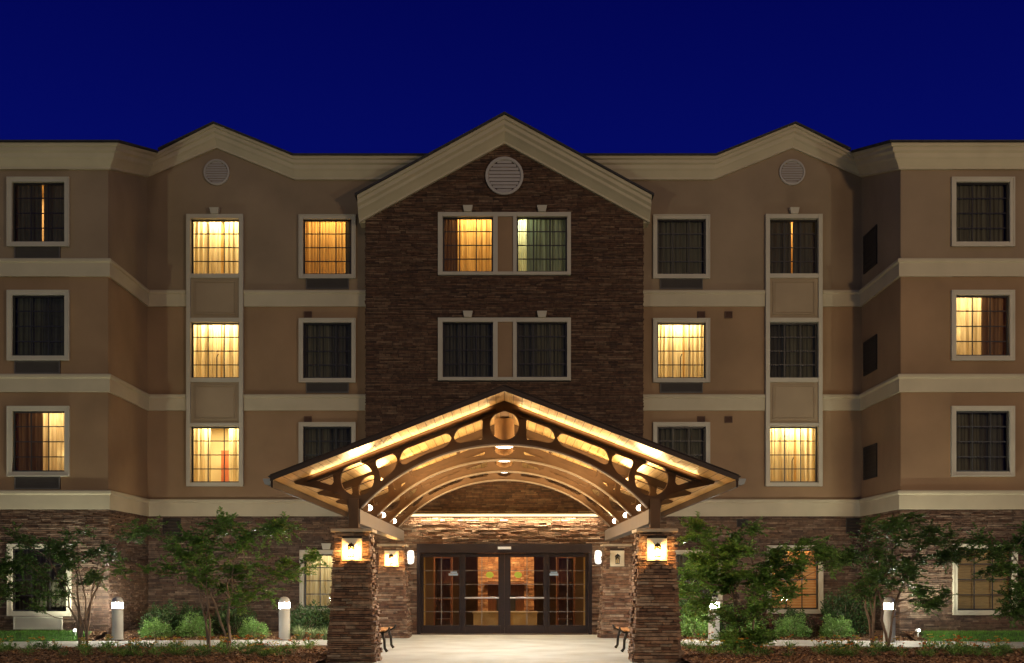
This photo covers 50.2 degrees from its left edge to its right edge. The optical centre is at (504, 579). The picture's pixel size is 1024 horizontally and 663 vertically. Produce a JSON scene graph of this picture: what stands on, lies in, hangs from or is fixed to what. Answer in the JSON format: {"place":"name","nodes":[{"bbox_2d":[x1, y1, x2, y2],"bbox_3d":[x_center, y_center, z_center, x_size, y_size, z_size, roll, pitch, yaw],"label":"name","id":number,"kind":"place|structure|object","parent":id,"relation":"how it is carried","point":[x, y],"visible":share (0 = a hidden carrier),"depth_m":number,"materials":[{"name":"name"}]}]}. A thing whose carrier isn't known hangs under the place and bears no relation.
{"place":"outdoors","nodes":[
{"label":"outdoors","id":0,"kind":"place"},
{"bbox_2d":[0,631,90,641],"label":"lawn","id":1,"kind":"structure","parent":0,"point":[48,637],"depth_m":26.59,"materials":[{"name":"plant"}]},
{"bbox_2d":[433,557,452,624],"bbox_3d":[-1.850,0.375,33.050,0.560,2.250,0.540,0,0,0],"label":"wooden cabinet","id":2,"kind":"object","parent":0,"point":[447,596],"visible":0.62,"depth_m":33.24,"materials":[{"name":"brown wood"}]},
{"bbox_2d":[316,657,690,662],"bbox_3d":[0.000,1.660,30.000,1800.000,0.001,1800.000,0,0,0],"label":"ground","id":3,"kind":"structure","parent":0,"point":[324,660],"depth_m":22.22,"materials":[{"name":"grey concrete"}]},
{"bbox_2d":[1,646,326,662],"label":"mulch bed","id":4,"kind":"object","parent":3,"relation":"on","point":[323,658],"visible":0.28,"depth_m":19.35,"materials":[{"name":"brown soil"}]},
{"bbox_2d":[17,637,39,654],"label":"bedding flower","id":5,"kind":"object","parent":4,"relation":"on","point":[28,650],"visible":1,"depth_m":20.17,"materials":[{"name":"green plant"}]},
{"bbox_2d":[0,521,147,645],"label":"tree","id":6,"kind":"object","parent":4,"relation":"on","point":[62,555],"visible":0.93,"depth_m":24.03,"materials":[{"name":"green plant"}]},
{"bbox_2d":[96,636,114,652],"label":"bedding flower","id":7,"kind":"object","parent":4,"relation":"on","point":[106,646],"visible":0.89,"depth_m":20.41,"materials":[{"name":"green plant"}]},
{"bbox_2d":[149,638,173,655],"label":"bedding flower","id":8,"kind":"object","parent":4,"relation":"on","point":[154,653],"visible":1,"depth_m":19.72,"materials":[{"name":"green plant"}]},
{"bbox_2d":[161,637,182,654],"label":"bedding flower","id":9,"kind":"object","parent":4,"relation":"on","point":[171,650],"visible":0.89,"depth_m":20.02,"materials":[{"name":"green plant"}]},
{"bbox_2d":[190,636,212,652],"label":"bedding flower","id":10,"kind":"object","parent":4,"relation":"on","point":[202,647],"visible":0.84,"depth_m":20.60,"materials":[{"name":"green plant"}]},
{"bbox_2d":[110,506,331,651],"bbox_3d":[-5.460,-0.002,21.234,4.276,2.952,2.308,0,0,0],"label":"tree","id":11,"kind":"object","parent":4,"relation":"on","point":[237,572],"visible":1,"depth_m":21.13,"materials":[{"name":"green plant"}]},
{"bbox_2d":[211,637,232,651],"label":"bedding flower","id":12,"kind":"object","parent":4,"relation":"on","point":[221,646],"visible":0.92,"depth_m":20.34,"materials":[{"name":"green plant"}]},
{"bbox_2d":[227,636,250,651],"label":"bedding flower","id":13,"kind":"object","parent":4,"relation":"on","point":[239,647],"visible":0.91,"depth_m":20.74,"materials":[{"name":"green plant"}]},
{"bbox_2d":[0,640,1023,648],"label":"walk","id":14,"kind":"structure","parent":3,"relation":"on","point":[907,644],"depth_m":25.22,"materials":[{"name":"concrete"}]},
{"bbox_2d":[0,545,31,606],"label":"tree","id":15,"kind":"object","parent":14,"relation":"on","point":[5,571],"visible":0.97,"depth_m":23.72,"materials":[{"name":"green plant"}]},
{"bbox_2d":[98,628,381,640],"bbox_3d":[-6.545,1.401,28.307,6.790,0.217,4.186,0,0,0],"label":"mulch bed","id":16,"kind":"object","parent":14,"relation":"on","point":[136,634],"visible":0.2,"depth_m":28.01,"materials":[{"name":"brown soil"}]},
{"bbox_2d":[112,597,123,639],"bbox_3d":[-9.421,0.930,26.600,0.290,1.040,0.290,0,0,0],"label":"bollard light","id":17,"kind":"object","parent":16,"relation":"on","point":[117,618],"visible":0.99,"depth_m":26.48,"materials":[{"name":"white metal"}]},
{"bbox_2d":[138,617,173,637],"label":"shrub","id":18,"kind":"object","parent":16,"relation":"on","point":[146,630],"visible":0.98,"depth_m":27.21,"materials":[{"name":"green plant"}]},
{"bbox_2d":[136,599,190,634],"bbox_3d":[-8.793,0.976,28.270,1.355,0.962,1.330,0,0,-30],"label":"shrub","id":19,"kind":"object","parent":16,"relation":"on","point":[162,615],"visible":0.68,"depth_m":28.15,"materials":[{"name":"green plant"}]},
{"bbox_2d":[168,601,214,634],"bbox_3d":[-8.219,1.000,28.650,1.298,0.911,1.275,0,0,1],"label":"shrub","id":20,"kind":"object","parent":16,"relation":"on","point":[187,609],"visible":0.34,"depth_m":28.41,"materials":[{"name":"green plant"}]},
{"bbox_2d":[172,611,215,637],"bbox_3d":[-7.842,1.110,27.646,1.034,0.669,1.006,0,0,-5],"label":"shrub","id":21,"kind":"object","parent":16,"relation":"on","point":[192,623],"visible":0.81,"depth_m":27.43,"materials":[{"name":"green plant"}]},
{"bbox_2d":[208,602,256,634],"bbox_3d":[-7.133,0.976,28.587,1.330,0.962,1.355,0,0,17],"label":"shrub","id":22,"kind":"object","parent":16,"relation":"on","point":[236,620],"visible":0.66,"depth_m":28.40,"materials":[{"name":"green plant"}]},
{"bbox_2d":[237,616,270,637],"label":"shrub","id":23,"kind":"object","parent":16,"relation":"on","point":[255,627],"visible":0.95,"depth_m":27.32,"materials":[{"name":"green plant"}]},
{"bbox_2d":[288,625,307,639],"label":"grass clump","id":24,"kind":"object","parent":16,"relation":"on","point":[300,634],"visible":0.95,"depth_m":26.55,"materials":[{"name":"green plant"}]},
{"bbox_2d":[290,599,329,635],"bbox_3d":[-5.050,0.976,28.382,1.298,0.962,1.275,0,0,-42],"label":"shrub","id":25,"kind":"object","parent":16,"relation":"on","point":[310,616],"visible":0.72,"depth_m":28.23,"materials":[{"name":"green plant"}]},
{"bbox_2d":[306,627,318,637],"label":"grass clump","id":26,"kind":"object","parent":16,"relation":"on","point":[312,632],"visible":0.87,"depth_m":27.26,"materials":[{"name":"green plant"}]},
{"bbox_2d":[316,603,330,633],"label":"shrub","id":27,"kind":"object","parent":16,"relation":"on","point":[326,612],"visible":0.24,"depth_m":28.34,"materials":[{"name":"green plant"}]},
{"bbox_2d":[278,597,289,639],"bbox_3d":[-5.357,0.930,26.600,0.290,1.040,0.290,0,0,0],"label":"bollard light","id":28,"kind":"object","parent":14,"relation":"on","point":[284,617],"visible":0.91,"depth_m":26.49,"materials":[{"name":"white metal"}]},
{"bbox_2d":[316,624,327,639],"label":"grass clump","id":29,"kind":"object","parent":14,"relation":"on","point":[324,634],"visible":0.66,"depth_m":26.33,"materials":[{"name":"green plant"}]},
{"bbox_2d":[708,597,719,639],"bbox_3d":[5.103,0.930,26.600,0.290,1.040,0.290,0,0,0],"label":"bollard light","id":30,"kind":"object","parent":14,"relation":"on","point":[711,629],"visible":0.27,"depth_m":26.49,"materials":[{"name":"white metal"}]},
{"bbox_2d":[883,597,895,641],"bbox_3d":[9.057,0.930,25.698,0.290,1.040,0.290,0,0,0],"label":"bollard light","id":31,"kind":"object","parent":14,"relation":"on","point":[888,602],"visible":0.82,"depth_m":25.59,"materials":[{"name":"white metal"}]},
{"bbox_2d":[627,627,907,640],"bbox_3d":[6.545,1.399,28.307,6.790,0.225,4.186,0,0,0],"label":"mulch bed","id":32,"kind":"object","parent":3,"relation":"on","point":[821,637],"visible":0.1,"depth_m":27.83,"materials":[{"name":"brown soil"}]},
{"bbox_2d":[678,597,705,634],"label":"shrub","id":33,"kind":"object","parent":32,"relation":"on","point":[683,602],"visible":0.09,"depth_m":28.21,"materials":[{"name":"green plant"}]},
{"bbox_2d":[679,610,707,636],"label":"shrub","id":34,"kind":"object","parent":32,"relation":"on","point":[700,626],"visible":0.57,"depth_m":27.42,"materials":[{"name":"green plant"}]},
{"bbox_2d":[707,599,741,632],"bbox_3d":[5.868,0.976,28.547,1.242,0.962,1.220,0,0,20],"label":"shrub","id":35,"kind":"object","parent":32,"relation":"on","point":[723,624],"visible":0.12,"depth_m":28.49,"materials":[{"name":"green plant"}]},
{"bbox_2d":[725,615,767,634],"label":"shrub","id":36,"kind":"object","parent":32,"relation":"on","point":[755,625],"visible":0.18,"depth_m":27.50,"materials":[{"name":"green plant"}]},
{"bbox_2d":[760,613,781,633],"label":"shrub","id":37,"kind":"object","parent":32,"relation":"on","point":[772,620],"visible":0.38,"depth_m":28.16,"materials":[{"name":"green plant"}]},
{"bbox_2d":[772,612,813,636],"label":"shrub","id":38,"kind":"object","parent":32,"relation":"on","point":[785,626],"visible":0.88,"depth_m":27.38,"materials":[{"name":"green plant"}]},
{"bbox_2d":[774,604,813,634],"bbox_3d":[7.658,1.049,28.849,1.129,0.810,1.109,0,0,38],"label":"shrub","id":39,"kind":"object","parent":32,"relation":"on","point":[791,611],"visible":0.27,"depth_m":28.70,"materials":[{"name":"green plant"}]},
{"bbox_2d":[802,615,822,635],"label":"shrub","id":40,"kind":"object","parent":32,"relation":"on","point":[812,629],"visible":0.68,"depth_m":27.95,"materials":[{"name":"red plant"}]},
{"bbox_2d":[818,612,858,637],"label":"shrub","id":41,"kind":"object","parent":32,"relation":"on","point":[827,627],"visible":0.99,"depth_m":27.19,"materials":[{"name":"green plant"}]},
{"bbox_2d":[817,585,875,634],"bbox_3d":[8.954,0.780,28.607,1.497,1.367,1.524,0,0,23],"label":"shrub","id":42,"kind":"object","parent":32,"relation":"on","point":[837,610],"visible":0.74,"depth_m":28.40,"materials":[{"name":"green plant"}]},
{"bbox_2d":[682,647,1021,662],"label":"mulch bed","id":43,"kind":"object","parent":3,"relation":"on","point":[687,658],"visible":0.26,"depth_m":19.45,"materials":[{"name":"brown soil"}]},
{"bbox_2d":[0,630,1023,662],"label":"ground cover","id":44,"kind":"object","parent":43,"relation":"on","point":[232,657],"visible":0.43,"depth_m":20.04,"materials":[{"name":"green plant"}]},
{"bbox_2d":[698,639,717,655],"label":"bedding flower","id":45,"kind":"object","parent":43,"relation":"on","point":[707,651],"visible":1,"depth_m":19.94,"materials":[{"name":"green plant"}]},
{"bbox_2d":[725,638,747,656],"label":"bedding flower","id":46,"kind":"object","parent":43,"relation":"on","point":[737,651],"visible":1,"depth_m":19.85,"materials":[{"name":"green plant"}]},
{"bbox_2d":[676,511,849,651],"bbox_3d":[4.884,0.127,21.808,3.924,2.994,2.705,0,0,0],"label":"tree","id":47,"kind":"object","parent":43,"relation":"on","point":[725,575],"visible":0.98,"depth_m":21.38,"materials":[{"name":"green plant"}]},
{"bbox_2d":[780,634,800,648],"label":"bedding flower","id":48,"kind":"object","parent":43,"relation":"on","point":[789,645],"visible":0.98,"depth_m":22.05,"materials":[{"name":"green plant"}]},
{"bbox_2d":[808,639,829,653],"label":"bedding flower","id":49,"kind":"object","parent":43,"relation":"on","point":[818,651],"visible":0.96,"depth_m":20.35,"materials":[{"name":"green plant"}]},
{"bbox_2d":[827,639,848,655],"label":"bedding flower","id":50,"kind":"object","parent":43,"relation":"on","point":[836,647],"visible":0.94,"depth_m":19.96,"materials":[{"name":"green plant"}]},
{"bbox_2d":[861,645,880,656],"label":"bedding flower","id":51,"kind":"object","parent":43,"relation":"on","point":[872,653],"visible":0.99,"depth_m":19.68,"materials":[{"name":"green plant"}]},
{"bbox_2d":[825,511,979,646],"bbox_3d":[8.511,-0.015,23.706,3.207,2.981,2.018,0,0,0],"label":"tree","id":52,"kind":"object","parent":43,"relation":"on","point":[908,568],"visible":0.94,"depth_m":23.57,"materials":[{"name":"green plant"}]},
{"bbox_2d":[944,638,964,655],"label":"bedding flower","id":53,"kind":"object","parent":43,"relation":"on","point":[955,651],"visible":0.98,"depth_m":19.82,"materials":[{"name":"green plant"}]},
{"bbox_2d":[938,520,1023,627],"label":"tree","id":54,"kind":"object","parent":43,"relation":"on","point":[997,552],"visible":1,"depth_m":22.42,"materials":[{"name":"green plant"}]},
{"bbox_2d":[986,642,1004,656],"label":"bedding flower","id":55,"kind":"object","parent":43,"relation":"on","point":[997,651],"visible":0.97,"depth_m":19.75,"materials":[{"name":"green plant"}]},
{"bbox_2d":[374,635,633,662],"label":"entrance pavement","id":56,"kind":"structure","parent":0,"point":[503,649],"depth_m":23.55,"materials":[{"name":"concrete"}]},
{"bbox_2d":[325,528,382,662],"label":"stone pillar","id":57,"kind":"structure","parent":56,"relation":"on","point":[354,629],"depth_m":19.84,"materials":[{"name":"brown stone"}]},
{"bbox_2d":[347,542,354,556],"bbox_3d":[-2.780,-0.545,19.814,0.150,0.270,0.159,0,0,0],"label":"wall lantern","id":58,"kind":"object","parent":57,"relation":"attached to","point":[352,547],"depth_m":19.78,"materials":[{"name":"white glass"}]},
{"bbox_2d":[263,384,745,540],"bbox_3d":[0.000,-2.157,24.395,8.360,2.443,11.090,0,0,0],"label":"entrance canopy","id":59,"kind":"object","parent":57,"relation":"on","point":[414,460],"visible":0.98,"depth_m":20.13,"materials":[{"name":"brown wood"}]},
{"bbox_2d":[496,461,511,467],"bbox_3d":[0.000,-2.893,25.950,0.380,0.695,0.380,0,0,0],"label":"pendant downlight","id":60,"kind":"object","parent":59,"relation":"hanging from","point":[503,464],"depth_m":25.79,"materials":[{"name":"orange glass"}]},
{"bbox_2d":[495,418,513,447],"bbox_3d":[0.000,-2.893,21.100,0.380,0.695,0.380,0,0,0],"label":"pendant downlight","id":61,"kind":"object","parent":59,"relation":"hanging from","point":[504,428],"visible":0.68,"depth_m":20.94,"materials":[{"name":"brown metal"}]},
{"bbox_2d":[496,447,512,461],"bbox_3d":[0.000,-2.893,23.500,0.380,0.695,0.380,0,0,0],"label":"pendant downlight","id":62,"kind":"object","parent":59,"relation":"hanging from","point":[504,451],"visible":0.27,"depth_m":23.33,"materials":[{"name":"brown metal"}]},
{"bbox_2d":[379,624,396,651],"bbox_3d":[-2.646,1.240,23.300,0.571,0.537,1.600,0,0,0],"label":"bench","id":63,"kind":"object","parent":56,"relation":"on","point":[383,630],"visible":0.45,"depth_m":22.64,"materials":[{"name":"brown wood"}]},
{"bbox_2d":[377,544,411,637],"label":"stone pillar","id":64,"kind":"structure","parent":56,"relation":"on","point":[393,594],"depth_m":28.21,"materials":[{"name":"brown stone"}]},
{"bbox_2d":[0,111,1023,640],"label":"hotel building","id":65,"kind":"structure","parent":56,"relation":"on","point":[804,331],"depth_m":30.00,"materials":[{"name":"beige paint"}]},
{"bbox_2d":[6,177,69,246],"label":"window","id":66,"kind":"structure","parent":65,"relation":"in","point":[37,208],"depth_m":27.59,"materials":[{"name":"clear glass"}]},
{"bbox_2d":[6,290,69,360],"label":"window","id":67,"kind":"structure","parent":65,"relation":"in","point":[37,321],"depth_m":27.57,"materials":[{"name":"black glass"}]},
{"bbox_2d":[6,406,69,476],"bbox_3d":[-11.672,-3.433,27.484,1.585,1.842,0.361,0,0,0],"label":"window","id":68,"kind":"structure","parent":65,"relation":"in","point":[37,437],"depth_m":27.58,"materials":[{"name":"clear glass"}]},
{"bbox_2d":[6,544,71,615],"bbox_3d":[-11.649,0.040,27.470,1.641,1.890,0.331,0,0,0],"label":"window","id":69,"kind":"structure","parent":65,"relation":"in","point":[17,608],"depth_m":27.57,"materials":[{"name":"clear glass"}]},
{"bbox_2d":[192,220,238,272],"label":"window","id":70,"kind":"structure","parent":65,"relation":"in","point":[215,243],"depth_m":30.60,"materials":[{"name":"yellow glass"}]},
{"bbox_2d":[192,323,238,377],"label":"window","id":71,"kind":"structure","parent":65,"relation":"in","point":[215,346],"depth_m":30.60,"materials":[{"name":"yellow glass"}]},
{"bbox_2d":[192,427,238,481],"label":"window","id":72,"kind":"structure","parent":65,"relation":"in","point":[215,450],"depth_m":30.61,"materials":[{"name":"yellow glass"}]},
{"bbox_2d":[299,550,334,611],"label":"window","id":73,"kind":"structure","parent":65,"relation":"in","point":[316,587],"depth_m":30.58,"materials":[{"name":"beige glass"}]},
{"bbox_2d":[298,214,355,278],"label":"window","id":74,"kind":"structure","parent":65,"relation":"in","point":[326,242],"depth_m":30.57,"materials":[{"name":"orange glass"}]},
{"bbox_2d":[298,318,355,382],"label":"window","id":75,"kind":"structure","parent":65,"relation":"in","point":[326,346],"depth_m":30.58,"materials":[{"name":"black glass"}]},
{"bbox_2d":[298,422,355,462],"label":"window","id":76,"kind":"structure","parent":65,"relation":"in","point":[315,439],"depth_m":30.57,"materials":[{"name":"black glass"}]},
{"bbox_2d":[407,550,413,563],"bbox_3d":[-2.570,-0.620,29.900,0.210,0.380,0.210,0,0,0],"label":"wall sconce","id":77,"kind":"object","parent":65,"relation":"attached to","point":[410,556],"depth_m":29.82,"materials":[{"name":"white glass"}]},
{"bbox_2d":[424,557,424,624],"bbox_3d":[-2.280,0.250,30.600,0.120,2.100,0.100,0,0,0],"label":"door curtain","id":78,"kind":"object","parent":65,"relation":"hanging from","point":[424,591],"depth_m":30.55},
{"bbox_2d":[421,553,461,632],"bbox_3d":[-1.735,0.368,30.098,1.149,2.205,0.045,0,0,0],"label":"fixed door panel","id":79,"kind":"structure","parent":65,"relation":"in","point":[441,628],"depth_m":30.08,"materials":[{"name":"glass"}]},
{"bbox_2d":[443,217,492,270],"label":"window","id":80,"kind":"structure","parent":65,"relation":"in","point":[467,241],"depth_m":30.21,"materials":[{"name":"yellow glass"}]},
{"bbox_2d":[443,323,492,376],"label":"window","id":81,"kind":"structure","parent":65,"relation":"in","point":[467,347],"depth_m":30.19,"materials":[{"name":"black glass"}]},
{"bbox_2d":[462,553,503,632],"bbox_3d":[-0.585,0.368,30.022,1.169,2.205,0.105,0,0,0],"label":"sliding door","id":82,"kind":"structure","parent":65,"relation":"in","point":[499,628],"depth_m":30.03,"materials":[{"name":"glass"}]},
{"bbox_2d":[504,553,546,632],"bbox_3d":[0.585,0.368,30.022,1.169,2.205,0.105,0,0,0],"label":"sliding door","id":83,"kind":"structure","parent":65,"relation":"in","point":[508,628],"depth_m":30.03,"materials":[{"name":"glass"}]},
{"bbox_2d":[517,217,566,270],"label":"window","id":84,"kind":"structure","parent":65,"relation":"in","point":[541,241],"depth_m":30.19,"materials":[{"name":"green glass"}]},
{"bbox_2d":[517,323,566,376],"bbox_3d":[1.029,-6.282,30.137,1.656,1.843,0.224,0,0,0],"label":"window","id":85,"kind":"structure","parent":65,"relation":"in","point":[541,347],"depth_m":30.20,"materials":[{"name":"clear glass"}]},
{"bbox_2d":[547,553,587,632],"bbox_3d":[1.735,0.368,30.098,1.149,2.205,0.045,0,0,0],"label":"fixed door panel","id":86,"kind":"structure","parent":65,"relation":"in","point":[567,628],"depth_m":30.08,"materials":[{"name":"brown metal"}]},
{"bbox_2d":[584,557,584,624],"bbox_3d":[2.280,0.250,30.600,0.120,2.100,0.100,0,0,0],"label":"door curtain","id":87,"kind":"object","parent":65,"relation":"hanging from","point":[584,591],"depth_m":30.55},
{"bbox_2d":[594,550,601,563],"bbox_3d":[2.570,-0.620,29.900,0.210,0.380,0.210,0,0,0],"label":"wall sconce","id":88,"kind":"object","parent":65,"relation":"attached to","point":[598,555],"depth_m":29.82,"materials":[{"name":"white glass"}]},
{"bbox_2d":[653,214,709,278],"bbox_3d":[4.921,-9.223,30.470,1.615,1.851,0.331,0,0,0],"label":"window","id":89,"kind":"structure","parent":65,"relation":"in","point":[681,242],"depth_m":30.57,"materials":[{"name":"black glass"}]},
{"bbox_2d":[653,318,709,382],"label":"window","id":90,"kind":"structure","parent":65,"relation":"in","point":[681,346],"depth_m":30.58,"materials":[{"name":"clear glass"}]},
{"bbox_2d":[653,422,709,462],"bbox_3d":[4.922,-3.443,30.468,1.615,1.877,0.333,0,0,0],"label":"window","id":91,"kind":"structure","parent":65,"relation":"in","point":[692,439],"depth_m":30.57,"materials":[{"name":"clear glass"}]},
{"bbox_2d":[674,550,722,611],"bbox_3d":[5.357,0.066,30.486,1.401,1.798,0.362,0,0,0],"label":"window","id":92,"kind":"structure","parent":65,"relation":"in","point":[681,559],"depth_m":30.57,"materials":[{"name":"clear glass"}]},
{"bbox_2d":[770,220,816,272],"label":"window","id":93,"kind":"structure","parent":65,"relation":"in","point":[793,243],"depth_m":30.60,"materials":[{"name":"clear glass"}]},
{"bbox_2d":[770,323,816,377],"bbox_3d":[8.035,-6.340,30.538,1.615,1.864,0.228,0,0,0],"label":"window","id":94,"kind":"structure","parent":65,"relation":"in","point":[793,346],"depth_m":30.60,"materials":[{"name":"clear glass"}]},
{"bbox_2d":[770,427,816,481],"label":"window","id":95,"kind":"structure","parent":65,"relation":"in","point":[793,450],"depth_m":30.60,"materials":[{"name":"clear glass"}]},
{"bbox_2d":[767,545,822,613],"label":"window","id":96,"kind":"structure","parent":65,"relation":"in","point":[811,603],"depth_m":30.57,"materials":[{"name":"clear glass"}]},
{"bbox_2d":[951,177,1014,246],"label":"window","id":97,"kind":"structure","parent":65,"relation":"in","point":[982,208],"depth_m":27.58,"materials":[{"name":"clear glass"}]},
{"bbox_2d":[951,290,1014,360],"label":"window","id":98,"kind":"structure","parent":65,"relation":"in","point":[982,321],"depth_m":27.57,"materials":[{"name":"yellow glass"}]},
{"bbox_2d":[951,406,1014,476],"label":"window","id":99,"kind":"structure","parent":65,"relation":"in","point":[982,437],"depth_m":27.58,"materials":[{"name":"black glass"}]},
{"bbox_2d":[952,544,1017,614],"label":"window","id":100,"kind":"structure","parent":65,"relation":"in","point":[976,596],"depth_m":27.57,"materials":[{"name":"clear glass"}]},
{"bbox_2d":[597,544,632,637],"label":"stone pillar","id":101,"kind":"structure","parent":56,"relation":"on","point":[615,592],"depth_m":28.20,"materials":[{"name":"brown stone"}]},
{"bbox_2d":[612,624,629,651],"bbox_3d":[2.646,1.241,23.300,0.570,0.538,1.600,0,0,0],"label":"bench","id":102,"kind":"object","parent":56,"relation":"on","point":[626,630],"visible":0.61,"depth_m":22.70,"materials":[{"name":"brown wood"}]},
{"bbox_2d":[627,528,683,662],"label":"stone pillar","id":103,"kind":"structure","parent":56,"relation":"on","point":[654,627],"depth_m":19.85,"materials":[{"name":"brown stone"}]},
{"bbox_2d":[654,542,661,556],"bbox_3d":[2.780,-0.545,19.814,0.150,0.270,0.159,0,0,0],"label":"wall lantern","id":104,"kind":"object","parent":103,"relation":"attached to","point":[656,547],"depth_m":19.79,"materials":[{"name":"white glass"}]},
{"bbox_2d":[472,612,537,624],"bbox_3d":[0.025,1.220,32.650,1.950,0.560,0.500,0,0,0],"label":"lobby table","id":105,"kind":"object","parent":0,"point":[517,618],"visible":0.59,"depth_m":32.44,"materials":[{"name":"brown wood"}]},
{"bbox_2d":[0,0,1023,152],"label":"sky","id":106,"kind":"structure","parent":0,"point":[294,76],"materials":[{"name":"blue"}]},
{"bbox_2d":[556,557,574,624],"bbox_3d":[1.850,0.375,33.050,0.560,2.250,0.540,0,0,0],"label":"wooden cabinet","id":107,"kind":"object","parent":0,"point":[561,594],"visible":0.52,"depth_m":33.24,"materials":[{"name":"brown wood"}]},
{"bbox_2d":[915,631,1023,641],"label":"lawn","id":108,"kind":"structure","parent":0,"point":[922,634],"depth_m":26.58,"materials":[{"name":"plant"}]},
{"bbox_2d":[0,629,1023,641],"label":"lawn grass","id":109,"kind":"structure","parent":108,"relation":"on","point":[931,631],"depth_m":26.69,"materials":[{"name":"green plant"}]},
{"label":"lobby floor","id":110,"kind":"structure","parent":0,"visible":0},
{"bbox_2d":[425,557,583,624],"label":"lobby wall","id":111,"kind":"structure","parent":110,"relation":"on","point":[471,589],"depth_m":36.20,"materials":[{"name":"paint"}]},
{"bbox_2d":[476,557,535,610],"bbox_3d":[0.050,0.200,34.800,1.900,2.600,1.000,0,0,0],"label":"fireplace","id":112,"kind":"object","parent":110,"relation":"on","point":[517,563],"visible":0.5,"depth_m":34.56,"materials":[{"name":"brick"}]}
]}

